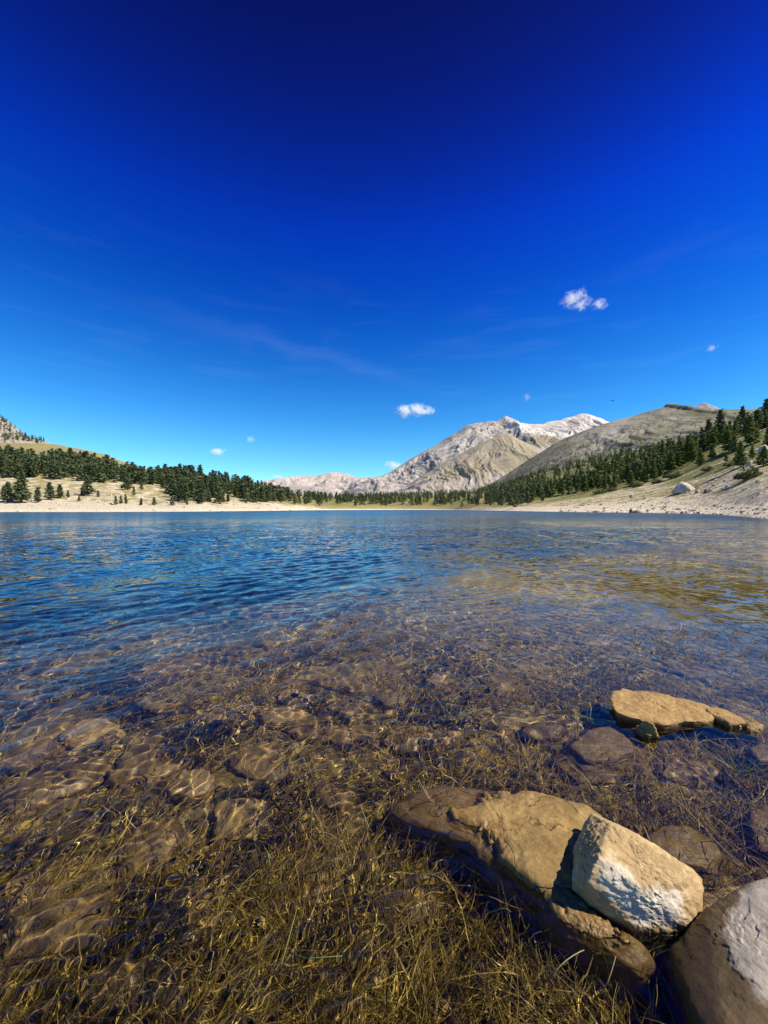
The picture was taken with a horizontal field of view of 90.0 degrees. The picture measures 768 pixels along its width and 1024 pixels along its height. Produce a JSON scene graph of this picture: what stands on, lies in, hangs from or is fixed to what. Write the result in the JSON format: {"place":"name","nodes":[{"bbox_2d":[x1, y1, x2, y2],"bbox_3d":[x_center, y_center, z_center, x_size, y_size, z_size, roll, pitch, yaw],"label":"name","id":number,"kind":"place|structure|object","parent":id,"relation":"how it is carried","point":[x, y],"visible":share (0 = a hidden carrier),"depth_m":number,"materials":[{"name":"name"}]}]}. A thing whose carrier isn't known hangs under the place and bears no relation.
{"place":"outdoors","nodes":[
{"label":"outdoors","id":0,"kind":"place"},
{"bbox_2d":[0,417,50,443],"bbox_3d":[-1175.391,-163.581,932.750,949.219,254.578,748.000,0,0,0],"label":"hill","id":1,"kind":"structure","parent":0,"point":[10,439],"depth_m":868.87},
{"bbox_2d":[260,472,374,497],"bbox_3d":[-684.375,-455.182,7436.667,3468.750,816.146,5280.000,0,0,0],"label":"mountain","id":2,"kind":"structure","parent":0,"point":[335,482],"depth_m":5708.32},
{"bbox_2d":[0,510,767,1023],"bbox_3d":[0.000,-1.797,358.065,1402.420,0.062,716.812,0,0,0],"label":"lake water","id":3,"kind":"structure","parent":0,"point":[200,712],"depth_m":1.60,"materials":[{"name":"liquid"}]},
{"bbox_2d":[0,427,767,518],"bbox_3d":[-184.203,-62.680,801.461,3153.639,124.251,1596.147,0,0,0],"label":"terrain","id":4,"kind":"structure","parent":0,"point":[693,474],"depth_m":173.87,"materials":[{"name":"sand"}]},
{"bbox_2d":[0,482,13,501],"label":"pine tree","id":5,"kind":"object","parent":4,"relation":"on","point":[4,496],"visible":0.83,"depth_m":150.59,"materials":[{"name":"green plant"}]},
{"bbox_2d":[7,447,14,458],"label":"pine tree","id":6,"kind":"object","parent":4,"relation":"on","point":[10,449],"visible":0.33,"depth_m":287.90,"materials":[{"name":"green plant"}]},
{"bbox_2d":[8,471,31,502],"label":"pine tree","id":7,"kind":"object","parent":4,"relation":"on","point":[19,487],"visible":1,"depth_m":150.79,"materials":[{"name":"green plant"}]},
{"bbox_2d":[15,463,27,476],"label":"pine tree","id":8,"kind":"object","parent":4,"relation":"on","point":[23,469],"visible":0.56,"depth_m":237.76,"materials":[{"name":"green plant"}]},
{"bbox_2d":[26,458,39,474],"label":"pine tree","id":9,"kind":"object","parent":4,"relation":"on","point":[29,464],"visible":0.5,"depth_m":244.20,"materials":[{"name":"green plant"}]},
{"bbox_2d":[33,487,41,501],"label":"pine tree","id":10,"kind":"object","parent":4,"relation":"on","point":[37,495],"visible":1,"depth_m":155.29,"materials":[{"name":"green plant"}]},
{"bbox_2d":[43,482,57,499],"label":"pine tree","id":11,"kind":"object","parent":4,"relation":"on","point":[49,490],"visible":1,"depth_m":164.40,"materials":[{"name":"green plant"}]},
{"bbox_2d":[56,484,63,497],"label":"pine tree","id":12,"kind":"object","parent":4,"relation":"on","point":[58,492],"visible":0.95,"depth_m":172.41,"materials":[{"name":"green plant"}]},
{"bbox_2d":[66,448,72,455],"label":"pine tree","id":13,"kind":"object","parent":4,"relation":"on","point":[69,451],"visible":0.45,"depth_m":320.48,"materials":[{"name":"green plant"}]},
{"bbox_2d":[69,467,76,476],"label":"pine tree","id":14,"kind":"object","parent":4,"relation":"on","point":[73,472],"visible":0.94,"depth_m":251.47,"materials":[{"name":"green plant"}]},
{"bbox_2d":[79,474,96,495],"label":"pine tree","id":15,"kind":"object","parent":4,"relation":"on","point":[85,489],"visible":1,"depth_m":182.51,"materials":[{"name":"green plant"}]},
{"bbox_2d":[88,467,97,480],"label":"pine tree","id":16,"kind":"object","parent":4,"relation":"on","point":[92,472],"visible":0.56,"depth_m":241.97,"materials":[{"name":"green plant"}]},
{"bbox_2d":[104,464,116,479],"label":"pine tree","id":17,"kind":"object","parent":4,"relation":"on","point":[109,466],"visible":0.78,"depth_m":253.38,"materials":[{"name":"green plant"}]},
{"bbox_2d":[120,472,133,489],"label":"pine tree","id":18,"kind":"object","parent":4,"relation":"on","point":[126,481],"visible":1,"depth_m":225.10,"materials":[{"name":"green plant"}]},
{"bbox_2d":[147,471,156,484],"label":"pine tree","id":19,"kind":"object","parent":4,"relation":"on","point":[152,479],"visible":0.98,"depth_m":269.98,"materials":[{"name":"green plant"}]},
{"bbox_2d":[156,468,162,483],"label":"pine tree","id":20,"kind":"object","parent":4,"relation":"on","point":[160,471],"visible":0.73,"depth_m":282.57,"materials":[{"name":"green plant"}]},
{"bbox_2d":[158,475,166,487],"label":"pine tree","id":21,"kind":"object","parent":4,"relation":"on","point":[162,484],"visible":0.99,"depth_m":256.30,"materials":[{"name":"green plant"}]},
{"bbox_2d":[166,480,175,496],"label":"pine tree","id":22,"kind":"object","parent":4,"relation":"on","point":[171,491],"visible":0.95,"depth_m":207.32,"materials":[{"name":"green plant"}]},
{"bbox_2d":[165,474,177,489],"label":"pine tree","id":23,"kind":"object","parent":4,"relation":"on","point":[171,476],"visible":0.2,"depth_m":232.49,"materials":[{"name":"green plant"}]},
{"bbox_2d":[174,478,190,499],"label":"pine tree","id":24,"kind":"object","parent":4,"relation":"on","point":[180,486],"visible":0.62,"depth_m":193.39,"materials":[{"name":"green plant"}]},
{"bbox_2d":[179,484,190,501],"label":"pine tree","id":25,"kind":"object","parent":4,"relation":"on","point":[185,495],"visible":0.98,"depth_m":187.99,"materials":[{"name":"green plant"}]},
{"bbox_2d":[183,470,188,481],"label":"pine tree","id":26,"kind":"object","parent":4,"relation":"on","point":[186,475],"visible":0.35,"depth_m":280.48,"materials":[{"name":"green plant"}]},
{"bbox_2d":[188,482,196,497],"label":"pine tree","id":27,"kind":"object","parent":4,"relation":"on","point":[191,487],"visible":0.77,"depth_m":206.92,"materials":[{"name":"green plant"}]},
{"bbox_2d":[192,479,207,500],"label":"pine tree","id":28,"kind":"object","parent":4,"relation":"on","point":[201,488],"visible":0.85,"depth_m":197.20,"materials":[{"name":"green plant"}]},
{"bbox_2d":[197,464,203,475],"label":"pine tree","id":29,"kind":"object","parent":4,"relation":"on","point":[199,468],"visible":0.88,"depth_m":382.20,"materials":[{"name":"green plant"}]},
{"bbox_2d":[197,493,205,502],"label":"pine tree","id":30,"kind":"object","parent":4,"relation":"on","point":[200,499],"visible":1,"depth_m":188.86,"materials":[{"name":"green plant"}]},
{"bbox_2d":[204,484,210,500],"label":"pine tree","id":31,"kind":"object","parent":4,"relation":"on","point":[207,489],"visible":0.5,"depth_m":204.87,"materials":[{"name":"green plant"}]},
{"bbox_2d":[209,478,214,491],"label":"pine tree","id":32,"kind":"object","parent":4,"relation":"on","point":[212,482],"visible":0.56,"depth_m":247.67,"materials":[{"name":"green plant"}]},
{"bbox_2d":[212,485,218,497],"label":"pine tree","id":33,"kind":"object","parent":4,"relation":"on","point":[214,492],"visible":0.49,"depth_m":234.95,"materials":[{"name":"green plant"}]},
{"bbox_2d":[213,486,225,503],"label":"pine tree","id":34,"kind":"object","parent":4,"relation":"on","point":[219,498],"visible":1,"depth_m":202.83,"materials":[{"name":"green plant"}]},
{"bbox_2d":[221,478,229,492],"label":"pine tree","id":35,"kind":"object","parent":4,"relation":"on","point":[226,483],"visible":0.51,"depth_m":262.53,"materials":[{"name":"green plant"}]},
{"bbox_2d":[236,484,244,497],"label":"pine tree","id":36,"kind":"object","parent":4,"relation":"on","point":[242,494],"visible":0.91,"depth_m":252.38,"materials":[{"name":"green plant"}]},
{"bbox_2d":[263,489,271,501],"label":"pine tree","id":37,"kind":"object","parent":4,"relation":"on","point":[267,494],"visible":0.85,"depth_m":265.46,"materials":[{"name":"green plant"}]},
{"bbox_2d":[0,409,753,506],"bbox_3d":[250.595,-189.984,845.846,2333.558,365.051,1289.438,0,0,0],"label":"forest","id":38,"kind":"object","parent":4,"relation":"on","point":[510,489],"visible":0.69,"depth_m":315.59,"materials":[{"name":"plant"}]},
{"bbox_2d":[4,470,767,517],"bbox_3d":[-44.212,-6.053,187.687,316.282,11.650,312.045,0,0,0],"label":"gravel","id":39,"kind":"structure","parent":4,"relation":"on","point":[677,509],"depth_m":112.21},
{"bbox_2d":[535,483,541,496],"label":"larch tree","id":40,"kind":"object","parent":4,"relation":"on","point":[539,486],"visible":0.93,"depth_m":284.72,"materials":[{"name":"green plant"}]},
{"bbox_2d":[543,484,553,496],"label":"larch tree","id":41,"kind":"object","parent":4,"relation":"on","point":[548,492],"visible":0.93,"depth_m":266.25,"materials":[{"name":"green plant"}]},
{"bbox_2d":[548,480,556,493],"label":"larch tree","id":42,"kind":"object","parent":4,"relation":"on","point":[552,488],"visible":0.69,"depth_m":270.12,"materials":[{"name":"green plant"}]},
{"bbox_2d":[556,478,567,494],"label":"larch tree","id":43,"kind":"object","parent":4,"relation":"on","point":[561,489],"visible":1,"depth_m":262.19,"materials":[{"name":"green plant"}]},
{"bbox_2d":[564,477,569,489],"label":"larch tree","id":44,"kind":"object","parent":4,"relation":"on","point":[566,484],"visible":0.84,"depth_m":286.17,"materials":[{"name":"green plant"}]},
{"bbox_2d":[579,474,589,492],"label":"larch tree","id":45,"kind":"object","parent":4,"relation":"on","point":[584,484],"visible":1,"depth_m":231.24,"materials":[{"name":"green plant"}]},
{"bbox_2d":[589,477,594,487],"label":"larch tree","id":46,"kind":"object","parent":4,"relation":"on","point":[591,484],"visible":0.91,"depth_m":254.86,"materials":[{"name":"green plant"}]},
{"bbox_2d":[592,469,595,481],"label":"larch tree","id":47,"kind":"object","parent":4,"relation":"on","point":[594,475],"visible":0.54,"depth_m":271.44,"materials":[{"name":"green plant"}]},
{"bbox_2d":[593,474,602,487],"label":"larch tree","id":48,"kind":"object","parent":4,"relation":"on","point":[599,483],"visible":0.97,"depth_m":233.81,"materials":[{"name":"green plant"}]},
{"bbox_2d":[601,478,607,488],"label":"larch tree","id":49,"kind":"object","parent":4,"relation":"on","point":[605,486],"visible":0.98,"depth_m":222.35,"materials":[{"name":"green plant"}]},
{"bbox_2d":[609,475,618,486],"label":"larch tree","id":50,"kind":"object","parent":4,"relation":"on","point":[614,479],"visible":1,"depth_m":217.89,"materials":[{"name":"green plant"}]},
{"bbox_2d":[612,468,620,483],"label":"larch tree","id":51,"kind":"object","parent":4,"relation":"on","point":[615,472],"visible":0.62,"depth_m":225.22,"materials":[{"name":"green plant"}]},
{"bbox_2d":[620,464,630,480],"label":"larch tree","id":52,"kind":"object","parent":4,"relation":"on","point":[627,469],"visible":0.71,"depth_m":241.91,"materials":[{"name":"green plant"}]},
{"bbox_2d":[626,471,635,484],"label":"larch tree","id":53,"kind":"object","parent":4,"relation":"on","point":[631,480],"visible":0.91,"depth_m":204.95,"materials":[{"name":"green plant"}]},
{"bbox_2d":[628,480,643,487],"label":"bush","id":54,"kind":"object","parent":4,"relation":"on","point":[632,484],"visible":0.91,"depth_m":190.51,"materials":[{"name":"green plant"}]},
{"bbox_2d":[634,462,643,480],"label":"larch tree","id":55,"kind":"object","parent":4,"relation":"on","point":[639,470],"visible":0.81,"depth_m":218.47,"materials":[{"name":"green plant"}]},
{"bbox_2d":[639,467,649,482],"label":"larch tree","id":56,"kind":"object","parent":4,"relation":"on","point":[644,478],"visible":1,"depth_m":200.28,"materials":[{"name":"green plant"}]},
{"bbox_2d":[644,456,651,472],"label":"larch tree","id":57,"kind":"object","parent":4,"relation":"on","point":[647,465],"visible":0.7,"depth_m":252.12,"materials":[{"name":"green plant"}]},
{"bbox_2d":[649,460,659,479],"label":"larch tree","id":58,"kind":"object","parent":4,"relation":"on","point":[653,472],"visible":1,"depth_m":198.59,"materials":[{"name":"green plant"}]},
{"bbox_2d":[656,463,662,475],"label":"larch tree","id":59,"kind":"object","parent":4,"relation":"on","point":[659,471],"visible":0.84,"depth_m":209.17,"materials":[{"name":"green plant"}]},
{"bbox_2d":[659,442,666,461],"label":"larch tree","id":60,"kind":"object","parent":4,"relation":"on","point":[662,454],"visible":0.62,"depth_m":269.66,"materials":[{"name":"green plant"}]},
{"bbox_2d":[660,451,677,470],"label":"larch tree","id":61,"kind":"object","parent":4,"relation":"on","point":[670,461],"visible":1,"depth_m":213.97,"materials":[{"name":"green plant"}]},
{"bbox_2d":[662,470,682,477],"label":"bush","id":62,"kind":"object","parent":4,"relation":"on","point":[674,475],"visible":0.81,"depth_m":178.15,"materials":[{"name":"green plant"}]},
{"bbox_2d":[673,451,682,466],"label":"larch tree","id":63,"kind":"object","parent":4,"relation":"on","point":[678,460],"visible":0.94,"depth_m":213.60,"materials":[{"name":"green plant"}]},
{"bbox_2d":[674,440,686,463],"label":"larch tree","id":64,"kind":"object","parent":4,"relation":"on","point":[680,447],"visible":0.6,"depth_m":215.33,"materials":[{"name":"green plant"}]},
{"bbox_2d":[671,482,694,493],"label":"boulder","id":65,"kind":"object","parent":4,"relation":"on","point":[681,487],"visible":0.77,"depth_m":125.22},
{"bbox_2d":[683,434,693,461],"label":"larch tree","id":66,"kind":"object","parent":4,"relation":"on","point":[687,442],"visible":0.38,"depth_m":215.17,"materials":[{"name":"green plant"}]},
{"bbox_2d":[681,441,697,461],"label":"larch tree","id":67,"kind":"object","parent":4,"relation":"on","point":[692,452],"visible":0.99,"depth_m":202.52,"materials":[{"name":"green plant"}]},
{"bbox_2d":[693,448,704,465],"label":"larch tree","id":68,"kind":"object","parent":4,"relation":"on","point":[700,459],"visible":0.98,"depth_m":178.36,"materials":[{"name":"green plant"}]},
{"bbox_2d":[700,465,713,470],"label":"bush","id":69,"kind":"object","parent":4,"relation":"on","point":[709,467],"visible":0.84,"depth_m":150.67,"materials":[{"name":"green plant"}]},
{"bbox_2d":[703,419,712,441],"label":"pine tree","id":70,"kind":"object","parent":4,"relation":"on","point":[709,425],"visible":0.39,"depth_m":263.72,"materials":[{"name":"green plant"}]},
{"bbox_2d":[707,443,716,458],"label":"larch tree","id":71,"kind":"object","parent":4,"relation":"on","point":[712,453],"visible":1,"depth_m":182.96,"materials":[{"name":"green plant"}]},
{"bbox_2d":[706,432,718,446],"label":"larch tree","id":72,"kind":"object","parent":4,"relation":"on","point":[714,438],"visible":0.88,"depth_m":223.80,"materials":[{"name":"green plant"}]},
{"bbox_2d":[706,426,722,443],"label":"larch tree","id":73,"kind":"object","parent":4,"relation":"on","point":[715,430],"visible":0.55,"depth_m":226.12,"materials":[{"name":"green plant"}]},
{"bbox_2d":[713,408,727,439],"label":"pine tree","id":74,"kind":"object","parent":4,"relation":"on","point":[720,421],"visible":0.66,"depth_m":241.63,"materials":[{"name":"green plant"}]},
{"bbox_2d":[718,430,732,451],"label":"larch tree","id":75,"kind":"object","parent":4,"relation":"on","point":[728,439],"visible":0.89,"depth_m":181.63,"materials":[{"name":"green plant"}]},
{"bbox_2d":[721,424,732,442],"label":"larch tree","id":76,"kind":"object","parent":4,"relation":"on","point":[727,428],"visible":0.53,"depth_m":218.29,"materials":[{"name":"green plant"}]},
{"bbox_2d":[723,421,736,437],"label":"larch tree","id":77,"kind":"object","parent":4,"relation":"on","point":[731,428],"visible":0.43,"depth_m":228.31,"materials":[{"name":"green plant"}]},
{"bbox_2d":[728,435,739,451],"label":"larch tree","id":78,"kind":"object","parent":4,"relation":"on","point":[734,442],"visible":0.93,"depth_m":175.57,"materials":[{"name":"green plant"}]},
{"bbox_2d":[732,420,739,436],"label":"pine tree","id":79,"kind":"object","parent":4,"relation":"on","point":[735,427],"visible":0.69,"depth_m":229.72,"materials":[{"name":"green plant"}]},
{"bbox_2d":[731,440,748,466],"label":"larch tree","id":80,"kind":"object","parent":4,"relation":"on","point":[742,454],"visible":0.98,"depth_m":124.86,"materials":[{"name":"green plant"}]},
{"bbox_2d":[736,405,748,426],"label":"pine tree","id":81,"kind":"object","parent":4,"relation":"on","point":[743,414],"visible":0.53,"depth_m":258.89,"materials":[{"name":"green plant"}]},
{"bbox_2d":[733,465,762,479],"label":"bush","id":82,"kind":"object","parent":4,"relation":"on","point":[745,475],"visible":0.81,"depth_m":98.07,"materials":[{"name":"green plant"}]},
{"bbox_2d":[747,444,755,458],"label":"larch tree","id":83,"kind":"object","parent":4,"relation":"on","point":[752,453],"visible":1,"depth_m":131.75,"materials":[{"name":"green plant"}]},
{"bbox_2d":[741,414,763,444],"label":"larch tree","id":84,"kind":"object","parent":4,"relation":"on","point":[753,437],"visible":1,"depth_m":175.83,"materials":[{"name":"green plant"}]},
{"bbox_2d":[752,409,765,428],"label":"pine tree","id":85,"kind":"object","parent":4,"relation":"on","point":[758,417],"visible":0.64,"depth_m":218.08,"materials":[{"name":"green plant"}]},
{"bbox_2d":[752,445,767,465],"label":"larch tree","id":86,"kind":"object","parent":4,"relation":"on","point":[763,453],"visible":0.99,"depth_m":109.08,"materials":[{"name":"green plant"}]},
{"bbox_2d":[757,398,767,415],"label":"pine tree","id":87,"kind":"object","parent":4,"relation":"on","point":[765,405],"visible":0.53,"depth_m":238.96,"materials":[{"name":"green plant"}]},
{"bbox_2d":[762,427,767,445],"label":"larch tree","id":88,"kind":"object","parent":4,"relation":"on","point":[765,440],"visible":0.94,"depth_m":149.13,"materials":[{"name":"green plant"}]},
{"bbox_2d":[0,0,767,482],"label":"sky","id":89,"kind":"structure","parent":0,"point":[264,240],"materials":[{"name":"blue"}]},
{"bbox_2d":[393,434,541,495],"bbox_3d":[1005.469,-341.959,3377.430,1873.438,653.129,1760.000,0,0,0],"label":"mountain","id":90,"kind":"structure","parent":0,"point":[486,463],"depth_m":2962.10,"materials":[{"name":"grey stone"}]},
{"bbox_2d":[340,413,608,495],"bbox_3d":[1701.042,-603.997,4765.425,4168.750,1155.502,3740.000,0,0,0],"label":"mountain","id":91,"kind":"structure","parent":0,"point":[543,437],"depth_m":3986.52,"materials":[{"name":"stone"}]},
{"bbox_2d":[475,403,762,491],"bbox_3d":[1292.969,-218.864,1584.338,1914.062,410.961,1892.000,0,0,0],"label":"mountain","id":92,"kind":"structure","parent":0,"point":[623,431],"depth_m":1296.45,"materials":[{"name":"grey stone"}]},
{"bbox_2d":[696,403,717,408],"bbox_3d":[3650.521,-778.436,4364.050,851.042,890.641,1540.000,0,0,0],"label":"mountain","id":93,"kind":"structure","parent":0,"point":[704,406],"depth_m":4205.86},
{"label":"grass","id":94,"kind":"object","parent":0,"visible":0},
{"bbox_2d":[281,909,296,963],"bbox_3d":[-0.220,0.993,0.866,0.016,0.121,0.080,0,1,32],"label":"grass stalk","id":95,"kind":"object","parent":94,"relation":"on","point":[288,938],"depth_m":0.86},
{"bbox_2d":[308,956,339,958],"bbox_3d":[-0.157,1.006,0.858,0.138,0.077,0.018,0,0,24],"label":"grass stalk","id":96,"kind":"object","parent":94,"relation":"on","point":[323,957],"depth_m":0.84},
{"bbox_2d":[553,950,583,973],"bbox_3d":[0.393,1.007,0.833,0.097,0.094,0.018,0,0,-4],"label":"grass stalk","id":97,"kind":"object","parent":94,"relation":"on","point":[555,971],"depth_m":0.82,"materials":[{"name":"plant"}]},
{"bbox_2d":[572,749,629,806],"bbox_3d":[0.755,0.964,1.381,0.238,0.173,0.214,0,0,20],"label":"grass tuft","id":98,"kind":"object","parent":94,"relation":"on","point":[597,776],"visible":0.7,"depth_m":1.40,"materials":[{"name":"plant"}]},
{"bbox_2d":[688,737,767,781],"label":"grass tuft","id":99,"kind":"object","parent":94,"relation":"on","point":[733,762],"visible":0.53,"depth_m":1.49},
{"bbox_3d":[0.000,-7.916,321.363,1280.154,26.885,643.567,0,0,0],"label":"lake bed","id":100,"kind":"structure","parent":0,"visible":0},
{"bbox_2d":[449,790,602,893],"bbox_3d":[0.381,1.107,1.291,0.770,0.317,0.495,0,1,41],"label":"rock","id":101,"kind":"object","parent":100,"relation":"on","point":[533,836],"visible":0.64,"depth_m":1.16,"materials":[{"name":"brown stone"}]},
{"bbox_2d":[543,888,628,942],"bbox_3d":[0.497,1.088,0.927,0.273,0.227,0.111,0,1,40],"label":"rock","id":102,"kind":"object","parent":100,"relation":"on","point":[569,906],"visible":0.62,"depth_m":0.94,"materials":[{"name":"brown stone"}]},
{"bbox_2d":[571,813,703,933],"bbox_3d":[0.660,0.979,1.006,0.316,0.265,0.248,0,0,22],"label":"boulder","id":103,"kind":"object","parent":100,"relation":"on","point":[630,879],"visible":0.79,"depth_m":0.94,"materials":[{"name":"stone"}]},
{"bbox_2d":[631,721,658,737],"bbox_3d":[1.158,0.978,1.719,0.146,0.115,0.087,0,0,11],"label":"rock","id":104,"kind":"object","parent":100,"relation":"on","point":[647,729],"visible":0.61,"depth_m":1.69,"materials":[{"name":"beige stone"}]},
{"bbox_2d":[611,688,713,728],"bbox_3d":[1.368,0.990,1.876,0.456,0.090,0.344,0,1,27],"label":"slab","id":105,"kind":"object","parent":100,"relation":"on","point":[660,710],"depth_m":1.85,"materials":[{"name":"beige stone"}]},
{"bbox_2d":[668,877,767,1023],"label":"boulder","id":106,"kind":"object","parent":100,"relation":"on","point":[718,955],"visible":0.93,"depth_m":0.80,"materials":[{"name":"stone"}]},
{"bbox_2d":[706,707,745,727],"bbox_3d":[1.617,1.007,1.831,0.146,0.111,0.165,0,0,0],"label":"slab","id":107,"kind":"object","parent":100,"relation":"on","point":[725,718],"depth_m":1.79,"materials":[{"name":"beige stone"}]},
{"bbox_2d":[744,721,764,732],"bbox_3d":[1.695,1.027,1.760,0.171,0.123,0.078,0,0,-26],"label":"rock","id":108,"kind":"object","parent":100,"relation":"on","point":[754,727],"visible":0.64,"depth_m":1.74,"materials":[{"name":"brown stone"}]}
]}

